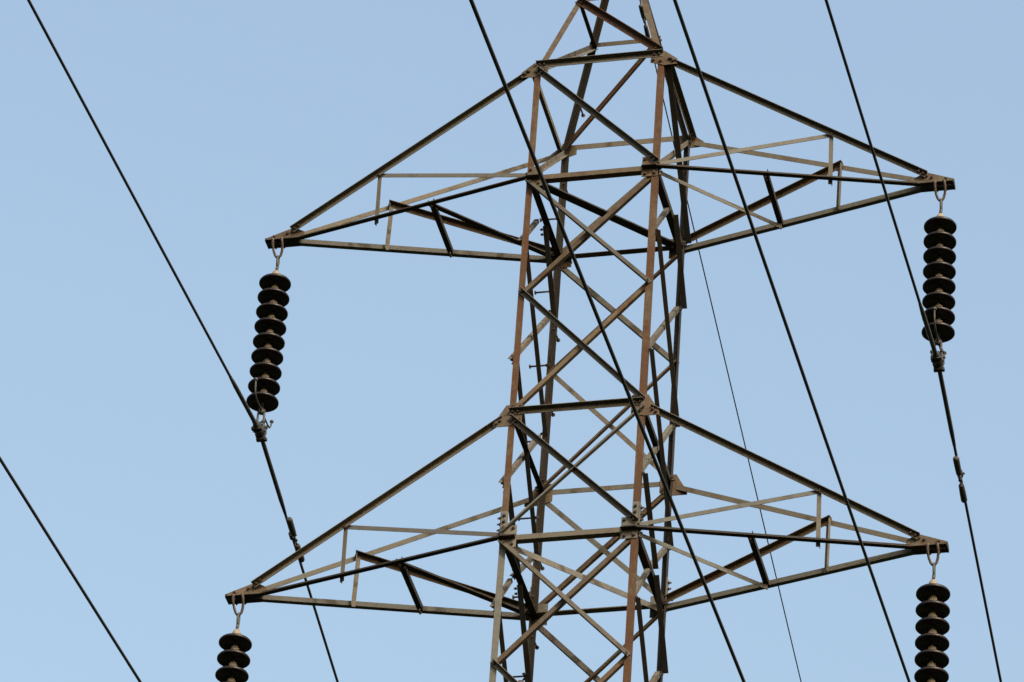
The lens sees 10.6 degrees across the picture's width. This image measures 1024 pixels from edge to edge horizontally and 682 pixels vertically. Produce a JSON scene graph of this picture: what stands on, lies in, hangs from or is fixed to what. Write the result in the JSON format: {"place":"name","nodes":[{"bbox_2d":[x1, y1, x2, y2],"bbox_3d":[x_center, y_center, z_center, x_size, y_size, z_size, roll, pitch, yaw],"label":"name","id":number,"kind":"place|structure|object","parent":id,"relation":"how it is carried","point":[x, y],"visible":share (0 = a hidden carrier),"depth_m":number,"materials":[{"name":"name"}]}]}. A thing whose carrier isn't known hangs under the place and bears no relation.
{"place":"outdoors","nodes":[
{"label":"outdoors","id":0,"kind":"place"},
{"bbox_2d":[0,0,1023,681],"label":"sky","id":1,"kind":"structure","parent":0,"point":[124,430],"materials":[{"name":"blue"}]},
{"bbox_3d":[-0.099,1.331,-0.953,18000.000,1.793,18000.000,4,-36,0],"label":"ground","id":2,"kind":"structure","parent":0,"visible":0},
{"bbox_2d":[225,0,955,681],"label":"transmission tower","id":3,"kind":"structure","parent":2,"relation":"on","point":[527,606],"depth_m":42.99,"materials":[{"name":"metal"}]},
{"bbox_2d":[215,593,251,681],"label":"insulator string","id":4,"kind":"object","parent":3,"relation":"hanging from","point":[233,657],"visible":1,"depth_m":42.28,"materials":[{"name":"ceramic"}]},
{"bbox_2d":[0,457,141,681],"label":"power line","id":5,"kind":"object","parent":4,"relation":"hanging from","point":[68,567],"visible":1,"depth_m":38.08,"materials":[{"name":"metal"}]},
{"bbox_2d":[246,237,290,441],"bbox_3d":[-1.940,-0.019,44.053,0.258,1.921,0.514,-20,-42,30],"label":"insulator string","id":6,"kind":"object","parent":3,"relation":"hanging from","point":[265,371],"visible":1,"depth_m":43.97,"materials":[{"name":"ceramic"}]},
{"bbox_2d":[27,0,338,681],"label":"power line","id":7,"kind":"object","parent":6,"relation":"hanging from","point":[292,530],"visible":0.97,"depth_m":42.41,"materials":[{"name":"metal"}]},
{"bbox_2d":[469,0,745,681],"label":"power line","id":8,"kind":"object","parent":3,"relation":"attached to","point":[545,186],"visible":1,"depth_m":30.34,"materials":[{"name":"metal"}]},
{"bbox_2d":[639,0,801,681],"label":"power line","id":9,"kind":"object","parent":3,"relation":"attached to","point":[644,19],"visible":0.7,"depth_m":48.86,"materials":[{"name":"metal"}]},
{"bbox_2d":[914,542,949,681],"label":"insulator string","id":10,"kind":"object","parent":3,"relation":"hanging from","point":[932,628],"visible":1,"depth_m":41.00,"materials":[{"name":"ceramic"}]},
{"bbox_2d":[673,0,910,681],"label":"power line","id":11,"kind":"object","parent":10,"relation":"hanging from","point":[684,28],"visible":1,"depth_m":35.01,"materials":[{"name":"metal"}]},
{"bbox_2d":[921,179,956,372],"bbox_3d":[3.336,-0.515,42.947,0.258,1.765,0.514,-20,-42,30],"label":"insulator string","id":12,"kind":"object","parent":3,"relation":"hanging from","point":[939,272],"visible":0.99,"depth_m":42.88,"materials":[{"name":"ceramic"}]},
{"bbox_2d":[825,0,1001,681],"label":"power line","id":13,"kind":"object","parent":12,"relation":"hanging from","point":[960,473],"visible":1,"depth_m":42.27,"materials":[{"name":"metal"}]}
]}

